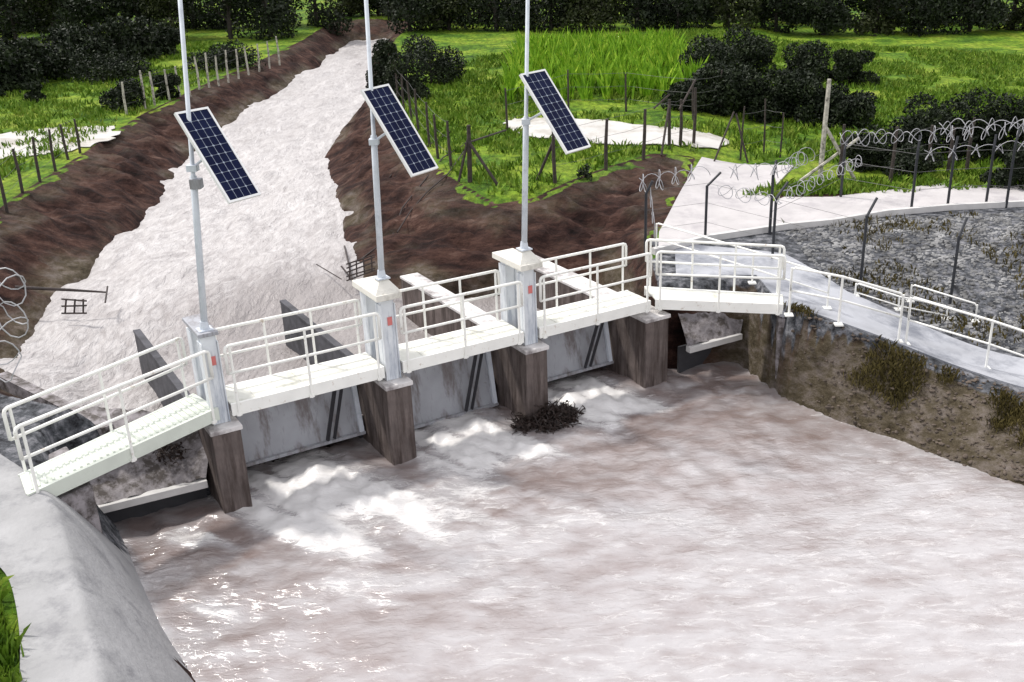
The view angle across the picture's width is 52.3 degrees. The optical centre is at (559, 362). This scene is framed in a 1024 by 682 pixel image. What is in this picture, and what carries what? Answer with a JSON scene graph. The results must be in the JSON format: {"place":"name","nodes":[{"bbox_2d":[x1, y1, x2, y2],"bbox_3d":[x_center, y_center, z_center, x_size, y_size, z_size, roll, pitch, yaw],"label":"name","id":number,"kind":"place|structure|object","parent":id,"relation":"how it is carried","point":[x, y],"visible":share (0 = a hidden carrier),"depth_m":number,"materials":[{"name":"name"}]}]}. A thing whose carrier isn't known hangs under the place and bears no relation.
{"place":"outdoors","nodes":[
{"label":"outdoors","id":0,"kind":"place"},
{"bbox_2d":[0,267,28,382],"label":"razor wire coil","id":1,"kind":"object","parent":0,"point":[24,285],"visible":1,"depth_m":15.04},
{"bbox_2d":[0,126,120,158],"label":"flooded field","id":2,"kind":"structure","parent":0,"point":[99,136],"depth_m":39.46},
{"bbox_2d":[0,38,540,414],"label":"upstream water","id":3,"kind":"structure","parent":0,"point":[273,244],"depth_m":27.99,"materials":[{"name":"liquid"}]},
{"bbox_2d":[15,286,107,313],"bbox_3d":[-11.632,-1.493,24.299,1.996,0.562,1.091,-9,24,-18],"label":"broken fence frame","id":4,"kind":"object","parent":3,"relation":"on","point":[58,289],"visible":1,"depth_m":24.33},
{"bbox_2d":[0,0,1023,681],"bbox_3d":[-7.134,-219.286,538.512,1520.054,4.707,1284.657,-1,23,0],"label":"ground","id":5,"kind":"structure","parent":0,"point":[72,218],"depth_m":29.44,"materials":[{"name":"soil"}]},
{"bbox_2d":[0,40,15,96],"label":"hedge tree","id":6,"kind":"object","parent":5,"relation":"on","point":[7,62],"visible":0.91,"depth_m":50.41,"materials":[{"name":"green plant"}]},
{"bbox_2d":[0,575,31,681],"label":"grass","id":7,"kind":"structure","parent":5,"relation":"on","point":[8,645],"depth_m":11.92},
{"bbox_2d":[0,44,48,92],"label":"hedge tree","id":8,"kind":"object","parent":5,"relation":"on","point":[24,61],"visible":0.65,"depth_m":51.83,"materials":[{"name":"green plant"}]},
{"bbox_2d":[0,35,52,82],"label":"hedge tree","id":9,"kind":"object","parent":5,"relation":"on","point":[29,45],"visible":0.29,"depth_m":53.04,"materials":[{"name":"green plant"}]},
{"bbox_2d":[0,0,58,38],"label":"shade tree","id":10,"kind":"object","parent":5,"relation":"on","point":[23,17],"visible":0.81,"depth_m":75.26,"materials":[{"name":"green plant"}]},
{"bbox_2d":[0,119,81,212],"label":"field fence","id":11,"kind":"object","parent":5,"relation":"on","point":[37,170],"visible":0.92,"depth_m":32.70,"materials":[{"name":"brown wood"}]},
{"bbox_2d":[21,0,73,32],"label":"shade tree","id":12,"kind":"object","parent":5,"relation":"on","point":[45,7],"visible":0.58,"depth_m":75.43,"materials":[{"name":"green plant"}]},
{"bbox_2d":[8,36,90,80],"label":"hedge tree","id":13,"kind":"object","parent":5,"relation":"on","point":[57,61],"visible":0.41,"depth_m":55.00,"materials":[{"name":"green plant"}]},
{"bbox_2d":[49,447,102,533],"bbox_3d":[-8.084,2.894,16.783,1.604,2.270,1.813,13,27,31],"label":"abutment","id":14,"kind":"object","parent":5,"relation":"on","point":[80,500],"visible":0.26,"depth_m":16.15,"materials":[{"name":"concrete"}]},
{"bbox_2d":[37,22,120,64],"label":"hedge tree","id":15,"kind":"object","parent":5,"relation":"on","point":[67,32],"visible":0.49,"depth_m":57.77,"materials":[{"name":"green plant"}]},
{"bbox_2d":[50,0,122,38],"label":"shade tree","id":16,"kind":"object","parent":5,"relation":"on","point":[77,11],"visible":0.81,"depth_m":73.49,"materials":[{"name":"green plant"}]},
{"bbox_2d":[64,48,128,84],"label":"bush","id":17,"kind":"object","parent":5,"relation":"on","point":[95,72],"visible":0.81,"depth_m":54.29,"materials":[{"name":"green plant"}]},
{"bbox_2d":[0,454,193,681],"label":"bank lining","id":18,"kind":"object","parent":5,"relation":"on","point":[83,605],"visible":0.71,"depth_m":13.43,"materials":[{"name":"concrete"}]},
{"bbox_2d":[0,371,207,522],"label":"rubble apron","id":19,"kind":"object","parent":5,"relation":"on","point":[147,484],"visible":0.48,"depth_m":18.46,"materials":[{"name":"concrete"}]},
{"bbox_2d":[81,15,140,62],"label":"hedge tree","id":20,"kind":"object","parent":5,"relation":"on","point":[113,25],"visible":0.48,"depth_m":60.47,"materials":[{"name":"green plant"}]},
{"bbox_2d":[97,77,146,111],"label":"bush","id":21,"kind":"object","parent":5,"relation":"on","point":[115,92],"visible":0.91,"depth_m":45.46,"materials":[{"name":"green plant"}]},
{"bbox_2d":[99,53,157,81],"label":"bush","id":22,"kind":"object","parent":5,"relation":"on","point":[133,69],"visible":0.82,"depth_m":55.08,"materials":[{"name":"green plant"}]},
{"bbox_2d":[101,0,168,29],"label":"shade tree","id":23,"kind":"object","parent":5,"relation":"on","point":[128,5],"visible":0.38,"depth_m":74.71,"materials":[{"name":"green plant"}]},
{"bbox_2d":[110,16,162,59],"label":"hedge tree","id":24,"kind":"object","parent":5,"relation":"on","point":[140,41],"visible":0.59,"depth_m":62.67,"materials":[{"name":"green plant"}]},
{"bbox_2d":[138,22,185,56],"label":"hedge tree","id":25,"kind":"object","parent":5,"relation":"on","point":[169,38],"visible":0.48,"depth_m":64.56,"materials":[{"name":"green plant"}]},
{"bbox_2d":[149,72,181,98],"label":"bush","id":26,"kind":"object","parent":5,"relation":"on","point":[172,79],"visible":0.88,"depth_m":48.46,"materials":[{"name":"green plant"}]},
{"bbox_2d":[139,0,192,37],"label":"shade tree","id":27,"kind":"object","parent":5,"relation":"on","point":[167,8],"visible":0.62,"depth_m":73.24,"materials":[{"name":"green plant"}]},
{"bbox_2d":[133,329,251,513],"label":"concrete pier","id":28,"kind":"structure","parent":5,"relation":"on","point":[227,476],"depth_m":18.40,"materials":[{"name":"concrete"}]},
{"bbox_2d":[182,314,230,424],"bbox_3d":[-6.138,0.129,18.114,0.340,1.705,1.050,-15,27,-29],"label":"hoist frame","id":29,"kind":"object","parent":28,"relation":"on","point":[199,342],"visible":0.75,"depth_m":17.85,"materials":[{"name":"metal"}]},
{"bbox_2d":[174,0,260,332],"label":"solar lamp pole","id":30,"kind":"object","parent":29,"relation":"on","point":[209,142],"visible":1,"depth_m":16.38,"materials":[{"name":"metal"}]},
{"bbox_2d":[173,0,226,29],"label":"shade tree","id":31,"kind":"object","parent":5,"relation":"on","point":[192,22],"visible":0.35,"depth_m":80.13,"materials":[{"name":"green plant"}]},
{"bbox_2d":[121,36,280,114],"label":"field fence","id":32,"kind":"object","parent":5,"relation":"on","point":[178,88],"visible":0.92,"depth_m":51.67,"materials":[{"name":"grey wood"}]},
{"bbox_2d":[182,44,239,71],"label":"bush","id":33,"kind":"object","parent":5,"relation":"on","point":[201,62],"visible":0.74,"depth_m":57.56,"materials":[{"name":"green plant"}]},
{"bbox_2d":[183,0,263,38],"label":"shade tree","id":34,"kind":"object","parent":5,"relation":"on","point":[229,6],"visible":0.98,"depth_m":73.34,"materials":[{"name":"green plant"}]},
{"bbox_2d":[211,39,265,70],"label":"bush","id":35,"kind":"object","parent":5,"relation":"on","point":[250,59],"visible":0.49,"depth_m":59.07,"materials":[{"name":"green plant"}]},
{"bbox_2d":[223,0,302,40],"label":"shade tree","id":36,"kind":"object","parent":5,"relation":"on","point":[275,17],"visible":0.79,"depth_m":73.46,"materials":[{"name":"green plant"}]},
{"bbox_2d":[289,0,353,35],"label":"shade tree","id":37,"kind":"object","parent":5,"relation":"on","point":[326,18],"visible":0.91,"depth_m":80.51,"materials":[{"name":"green plant"}]},
{"bbox_2d":[323,0,372,16],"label":"shade tree","id":38,"kind":"object","parent":5,"relation":"on","point":[349,7],"visible":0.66,"depth_m":87.18,"materials":[{"name":"green plant"}]},
{"bbox_2d":[280,299,416,464],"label":"concrete pier","id":39,"kind":"structure","parent":5,"relation":"on","point":[386,407],"depth_m":20.17,"materials":[{"name":"concrete"}]},
{"bbox_2d":[228,385,365,466],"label":"sluice gate","id":40,"kind":"structure","parent":39,"relation":"attached to","point":[287,429],"depth_m":20.07,"materials":[{"name":"metal"}]},
{"bbox_2d":[352,276,401,380],"bbox_3d":[-3.393,-0.730,19.635,0.500,1.990,1.160,-15,27,-29],"label":"hoist frame","id":41,"kind":"object","parent":39,"relation":"on","point":[377,296],"visible":0.76,"depth_m":19.40,"materials":[{"name":"metal"}]},
{"bbox_2d":[360,0,438,280],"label":"solar lamp pole","id":42,"kind":"object","parent":41,"relation":"on","point":[388,112],"visible":1,"depth_m":17.74,"materials":[{"name":"metal"}]},
{"bbox_2d":[365,38,398,87],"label":"field tree","id":43,"kind":"object","parent":5,"relation":"on","point":[384,50],"visible":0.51,"depth_m":47.06,"materials":[{"name":"green plant"}]},
{"bbox_2d":[2,238,786,495],"bbox_3d":[-2.048,-0.485,19.646,15.315,1.400,2.749,-14,26,-28],"label":"footbridge","id":44,"kind":"object","parent":5,"relation":"on","point":[133,441],"visible":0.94,"depth_m":19.24,"materials":[{"name":"white paint"}]},
{"bbox_2d":[381,48,431,101],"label":"field tree","id":45,"kind":"object","parent":5,"relation":"on","point":[404,64],"visible":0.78,"depth_m":45.68,"materials":[{"name":"green plant"}]},
{"bbox_2d":[376,0,454,33],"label":"shade tree","id":46,"kind":"object","parent":5,"relation":"on","point":[409,8],"visible":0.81,"depth_m":73.47,"materials":[{"name":"green plant"}]},
{"bbox_2d":[389,61,452,168],"bbox_3d":[-5.649,-9.912,39.969,0.301,1.889,16.922,-7,24,-13],"label":"field fence","id":47,"kind":"object","parent":5,"relation":"on","point":[428,130],"visible":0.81,"depth_m":36.04,"materials":[{"name":"brown wood"}]},
{"bbox_2d":[401,34,466,84],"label":"field tree","id":48,"kind":"object","parent":5,"relation":"on","point":[449,68],"visible":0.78,"depth_m":49.80,"materials":[{"name":"green plant"}]},
{"bbox_2d":[412,0,475,29],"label":"shade tree","id":49,"kind":"object","parent":5,"relation":"on","point":[444,12],"visible":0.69,"depth_m":73.32,"materials":[{"name":"green plant"}]},
{"bbox_2d":[400,273,548,418],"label":"concrete pier","id":50,"kind":"structure","parent":5,"relation":"on","point":[520,378],"depth_m":22.07,"materials":[{"name":"concrete"}]},
{"bbox_2d":[400,351,498,428],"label":"sluice gate","id":51,"kind":"structure","parent":50,"relation":"attached to","point":[452,389],"depth_m":21.72,"materials":[{"name":"metal"}]},
{"bbox_2d":[492,248,542,345],"bbox_3d":[-0.839,-1.419,21.132,0.500,1.990,1.160,-15,27,-29],"label":"hoist frame","id":52,"kind":"object","parent":50,"relation":"on","point":[525,264],"visible":0.84,"depth_m":20.96,"materials":[{"name":"metal"}]},
{"bbox_2d":[516,0,590,251],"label":"solar lamp pole","id":53,"kind":"object","parent":52,"relation":"on","point":[552,106],"visible":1,"depth_m":19.17,"materials":[{"name":"metal"}]},
{"bbox_2d":[457,125,505,185],"bbox_3d":[-2.407,-6.773,32.387,1.352,1.837,4.477,-1,23,0],"label":"field fence","id":54,"kind":"object","parent":5,"relation":"on","point":[469,148],"visible":0.92,"depth_m":30.74,"materials":[{"name":"brown wood"}]},
{"bbox_2d":[447,0,537,31],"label":"shade tree","id":55,"kind":"object","parent":5,"relation":"on","point":[502,19],"visible":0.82,"depth_m":73.43,"materials":[{"name":"green plant"}]},
{"bbox_2d":[0,27,1023,196],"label":"grass","id":56,"kind":"structure","parent":5,"relation":"on","point":[966,177],"depth_m":42.85,"materials":[{"name":"plant"}]},
{"bbox_2d":[521,0,581,32],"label":"shade tree","id":57,"kind":"object","parent":5,"relation":"on","point":[550,6],"visible":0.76,"depth_m":72.95,"materials":[{"name":"green plant"}]},
{"bbox_2d":[555,0,625,33],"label":"shade tree","id":58,"kind":"object","parent":5,"relation":"on","point":[588,13],"visible":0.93,"depth_m":71.60,"materials":[{"name":"green plant"}]},
{"bbox_2d":[534,255,670,387],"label":"concrete pier","id":59,"kind":"structure","parent":5,"relation":"on","point":[639,345],"depth_m":23.18,"materials":[{"name":"concrete"}]},
{"bbox_2d":[537,321,613,381],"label":"sluice gate","id":60,"kind":"structure","parent":59,"relation":"attached to","point":[576,351],"depth_m":23.21,"materials":[{"name":"metal"}]},
{"bbox_2d":[496,26,712,102],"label":"maize","id":61,"kind":"object","parent":5,"relation":"on","point":[636,52],"visible":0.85,"depth_m":49.16,"materials":[{"name":"green plant"}]},
{"bbox_2d":[536,79,696,183],"bbox_3d":[2.392,-7.720,34.075,2.317,2.379,9.406,10,26,26],"label":"field fence","id":62,"kind":"object","parent":5,"relation":"on","point":[552,147],"visible":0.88,"depth_m":33.66,"materials":[{"name":"brown wood"}]},
{"bbox_2d":[614,0,676,30],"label":"shade tree","id":63,"kind":"object","parent":5,"relation":"on","point":[637,14],"visible":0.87,"depth_m":72.51,"materials":[{"name":"green plant"}]},
{"bbox_2d":[639,0,716,29],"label":"shade tree","id":64,"kind":"object","parent":5,"relation":"on","point":[683,12],"visible":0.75,"depth_m":72.40,"materials":[{"name":"green plant"}]},
{"bbox_2d":[659,68,719,112],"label":"hedge tree","id":65,"kind":"object","parent":5,"relation":"on","point":[680,90],"visible":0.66,"depth_m":41.76,"materials":[{"name":"green plant"}]},
{"bbox_2d":[677,34,739,72],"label":"hedge tree","id":66,"kind":"object","parent":5,"relation":"on","point":[716,51],"visible":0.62,"depth_m":48.76,"materials":[{"name":"green plant"}]},
{"bbox_2d":[677,311,742,372],"bbox_3d":[3.672,-0.306,24.213,2.098,2.999,1.550,-5,23,-8],"label":"gate","id":67,"kind":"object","parent":5,"relation":"on","point":[705,333],"visible":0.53,"depth_m":23.77,"materials":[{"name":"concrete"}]},
{"bbox_2d":[693,59,748,115],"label":"hedge tree","id":68,"kind":"object","parent":5,"relation":"on","point":[728,100],"visible":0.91,"depth_m":41.84,"materials":[{"name":"green plant"}]},
{"bbox_2d":[658,157,792,245],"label":"concrete ramp","id":69,"kind":"structure","parent":5,"relation":"on","point":[688,214],"depth_m":29.89,"materials":[{"name":"concrete"}]},
{"bbox_2d":[699,0,762,29],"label":"shade tree","id":70,"kind":"object","parent":5,"relation":"on","point":[725,12],"visible":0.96,"depth_m":71.89,"materials":[{"name":"green plant"}]},
{"bbox_2d":[714,99,783,162],"bbox_3d":[6.270,-7.592,34.866,2.870,2.049,0.840,-19,29,-36],"label":"field fence","id":71,"kind":"object","parent":5,"relation":"on","point":[741,135],"visible":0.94,"depth_m":35.04,"materials":[{"name":"brown wood"}]},
{"bbox_2d":[721,25,777,74],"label":"hedge tree","id":72,"kind":"object","parent":5,"relation":"on","point":[750,50],"visible":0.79,"depth_m":51.25,"materials":[{"name":"green plant"}]},
{"bbox_2d":[729,64,780,119],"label":"hedge tree","id":73,"kind":"object","parent":5,"relation":"on","point":[752,91],"visible":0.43,"depth_m":42.16,"materials":[{"name":"green plant"}]},
{"bbox_2d":[742,0,814,32],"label":"shade tree","id":74,"kind":"object","parent":5,"relation":"on","point":[777,13],"visible":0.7,"depth_m":72.40,"materials":[{"name":"green plant"}]},
{"bbox_2d":[746,67,811,122],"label":"hedge tree","id":75,"kind":"object","parent":5,"relation":"on","point":[777,105],"visible":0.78,"depth_m":41.73,"materials":[{"name":"green plant"}]},
{"bbox_2d":[781,39,833,81],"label":"hedge tree","id":76,"kind":"object","parent":5,"relation":"on","point":[804,58],"visible":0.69,"depth_m":51.48,"materials":[{"name":"green plant"}]},
{"bbox_2d":[786,67,850,126],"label":"hedge tree","id":77,"kind":"object","parent":5,"relation":"on","point":[813,84],"visible":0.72,"depth_m":40.86,"materials":[{"name":"green plant"}]},
{"bbox_2d":[783,0,856,34],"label":"shade tree","id":78,"kind":"object","parent":5,"relation":"on","point":[824,22],"visible":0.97,"depth_m":70.64,"materials":[{"name":"green plant"}]},
{"bbox_2d":[799,79,859,180],"bbox_3d":[8.499,-7.160,32.379,2.028,3.215,0.507,-4,23,-7],"label":"field fence","id":79,"kind":"object","parent":5,"relation":"on","point":[825,132],"visible":0.75,"depth_m":32.58,"materials":[{"name":"grey wood"}]},
{"bbox_2d":[644,172,1023,306],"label":"security fence","id":80,"kind":"object","parent":5,"relation":"on","point":[774,229],"visible":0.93,"depth_m":24.45,"materials":[{"name":"metal"}]},
{"bbox_2d":[652,200,1023,254],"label":"kerb","id":81,"kind":"structure","parent":5,"relation":"on","point":[860,217],"depth_m":27.97,"materials":[{"name":"concrete"}]},
{"bbox_2d":[819,87,877,128],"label":"hedge tree","id":82,"kind":"object","parent":5,"relation":"on","point":[851,109],"visible":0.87,"depth_m":40.22,"materials":[{"name":"green plant"}]},
{"bbox_2d":[829,48,879,85],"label":"hedge tree","id":83,"kind":"object","parent":5,"relation":"on","point":[849,66],"visible":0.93,"depth_m":50.29,"materials":[{"name":"green plant"}]},
{"bbox_2d":[838,133,886,171],"bbox_3d":[9.913,-6.787,34.005,1.550,1.510,1.925,7,24,18],"label":"hedge bush","id":84,"kind":"object","parent":5,"relation":"on","point":[870,156],"visible":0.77,"depth_m":33.50,"materials":[{"name":"green plant"}]},
{"bbox_2d":[848,0,907,35],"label":"shade tree","id":85,"kind":"object","parent":5,"relation":"on","point":[884,24],"visible":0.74,"depth_m":71.72,"materials":[{"name":"green plant"}]},
{"bbox_2d":[857,115,930,171],"bbox_3d":[11.180,-7.030,34.405,2.652,2.290,2.515,-10,25,-20],"label":"hedge bush","id":86,"kind":"object","parent":5,"relation":"on","point":[907,120],"visible":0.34,"depth_m":34.07,"materials":[{"name":"green plant"}]},
{"bbox_2d":[768,128,1022,234],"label":"security fence","id":87,"kind":"object","parent":5,"relation":"on","point":[993,149],"visible":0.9,"depth_m":28.80,"materials":[{"name":"metal"}]},
{"bbox_2d":[770,309,1023,480],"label":"bank stones","id":88,"kind":"object","parent":5,"relation":"on","point":[965,456],"visible":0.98,"depth_m":20.54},
{"bbox_2d":[783,300,1023,447],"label":"weeds","id":89,"kind":"object","parent":5,"relation":"on","point":[1016,416],"visible":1,"depth_m":20.85,"materials":[{"name":"plant"}]},
{"bbox_2d":[784,212,1023,352],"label":"gravel","id":90,"kind":"structure","parent":5,"relation":"on","point":[939,235],"depth_m":25.78,"materials":[{"name":"gravel"}]},
{"bbox_2d":[837,117,975,182],"bbox_3d":[10.951,-6.476,32.315,4.325,1.924,1.113,-3,23,-4],"label":"field fence","id":91,"kind":"object","parent":5,"relation":"on","point":[949,160],"visible":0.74,"depth_m":32.41,"materials":[{"name":"brown wood"}]},
{"bbox_2d":[881,140,945,179],"bbox_3d":[11.161,-6.207,32.958,1.929,1.467,1.817,-1,23,0],"label":"hedge bush","id":92,"kind":"object","parent":5,"relation":"on","point":[906,159],"visible":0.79,"depth_m":32.56,"materials":[{"name":"green plant"}]},
{"bbox_2d":[877,0,960,36],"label":"shade tree","id":93,"kind":"object","parent":5,"relation":"on","point":[930,12],"visible":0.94,"depth_m":70.00,"materials":[{"name":"green plant"}]},
{"bbox_2d":[825,210,1023,346],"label":"weeds","id":94,"kind":"object","parent":5,"relation":"on","point":[964,319],"visible":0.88,"depth_m":24.95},
{"bbox_2d":[898,91,971,153],"bbox_3d":[12.498,-7.664,34.989,2.735,2.756,2.187,-21,30,-39],"label":"hedge bush","id":95,"kind":"object","parent":5,"relation":"on","point":[934,115],"visible":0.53,"depth_m":34.52,"materials":[{"name":"green plant"}]},
{"bbox_2d":[926,86,1004,163],"bbox_3d":[13.618,-7.938,34.877,2.277,2.684,2.268,-19,29,-35],"label":"hedge bush","id":96,"kind":"object","parent":5,"relation":"on","point":[962,150],"visible":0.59,"depth_m":34.43,"materials":[{"name":"green plant"}]},
{"bbox_2d":[930,0,1015,34],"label":"shade tree","id":97,"kind":"object","parent":5,"relation":"on","point":[972,12],"visible":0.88,"depth_m":70.21,"materials":[{"name":"green plant"}]},
{"bbox_2d":[968,92,1023,162],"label":"hedge bush","id":98,"kind":"object","parent":5,"relation":"on","point":[1006,110],"visible":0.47,"depth_m":34.61,"materials":[{"name":"green plant"}]},
{"bbox_2d":[979,141,1023,188],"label":"hedge bush","id":99,"kind":"object","parent":5,"relation":"on","point":[1000,175],"visible":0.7,"depth_m":31.04,"materials":[{"name":"green plant"}]},
{"bbox_2d":[114,361,1023,681],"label":"water","id":100,"kind":"structure","parent":0,"point":[724,521],"depth_m":17.07,"materials":[{"name":"liquid"}]},
{"bbox_2d":[505,397,585,435],"bbox_3d":[-0.269,1.119,21.569,1.830,0.787,1.309,-13,26,-25],"label":"driftwood pile","id":101,"kind":"object","parent":100,"relation":"in","point":[563,410],"visible":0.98,"depth_m":21.38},
{"bbox_2d":[503,117,728,148],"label":"wet track","id":102,"kind":"structure","parent":0,"point":[539,127],"depth_m":37.63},
{"bbox_2d":[675,245,1023,388],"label":"pavement","id":103,"kind":"structure","parent":0,"point":[949,350],"depth_m":22.58,"materials":[{"name":"concrete"}]},
{"bbox_2d":[655,223,831,309],"bbox_3d":[4.003,-2.278,23.892,0.407,0.915,5.347,-20,29,-37],"label":"bank railing","id":104,"kind":"object","parent":103,"relation":"on","point":[826,307],"visible":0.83,"depth_m":23.35,"materials":[{"name":"metal"}]},
{"bbox_2d":[784,267,904,342],"bbox_3d":[5.888,-1.176,21.389,2.450,1.581,0.266,2,23,8],"label":"bank railing","id":105,"kind":"object","parent":103,"relation":"on","point":[838,323],"visible":0.98,"depth_m":21.32,"materials":[{"name":"metal"}]},
{"bbox_2d":[905,297,1023,368],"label":"bank railing","id":106,"kind":"object","parent":103,"relation":"on","point":[988,343],"visible":0.98,"depth_m":21.10,"materials":[{"name":"metal"}]},
{"bbox_2d":[773,183,1023,222],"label":"path","id":107,"kind":"structure","parent":0,"point":[850,204],"depth_m":30.01,"materials":[{"name":"concrete"}]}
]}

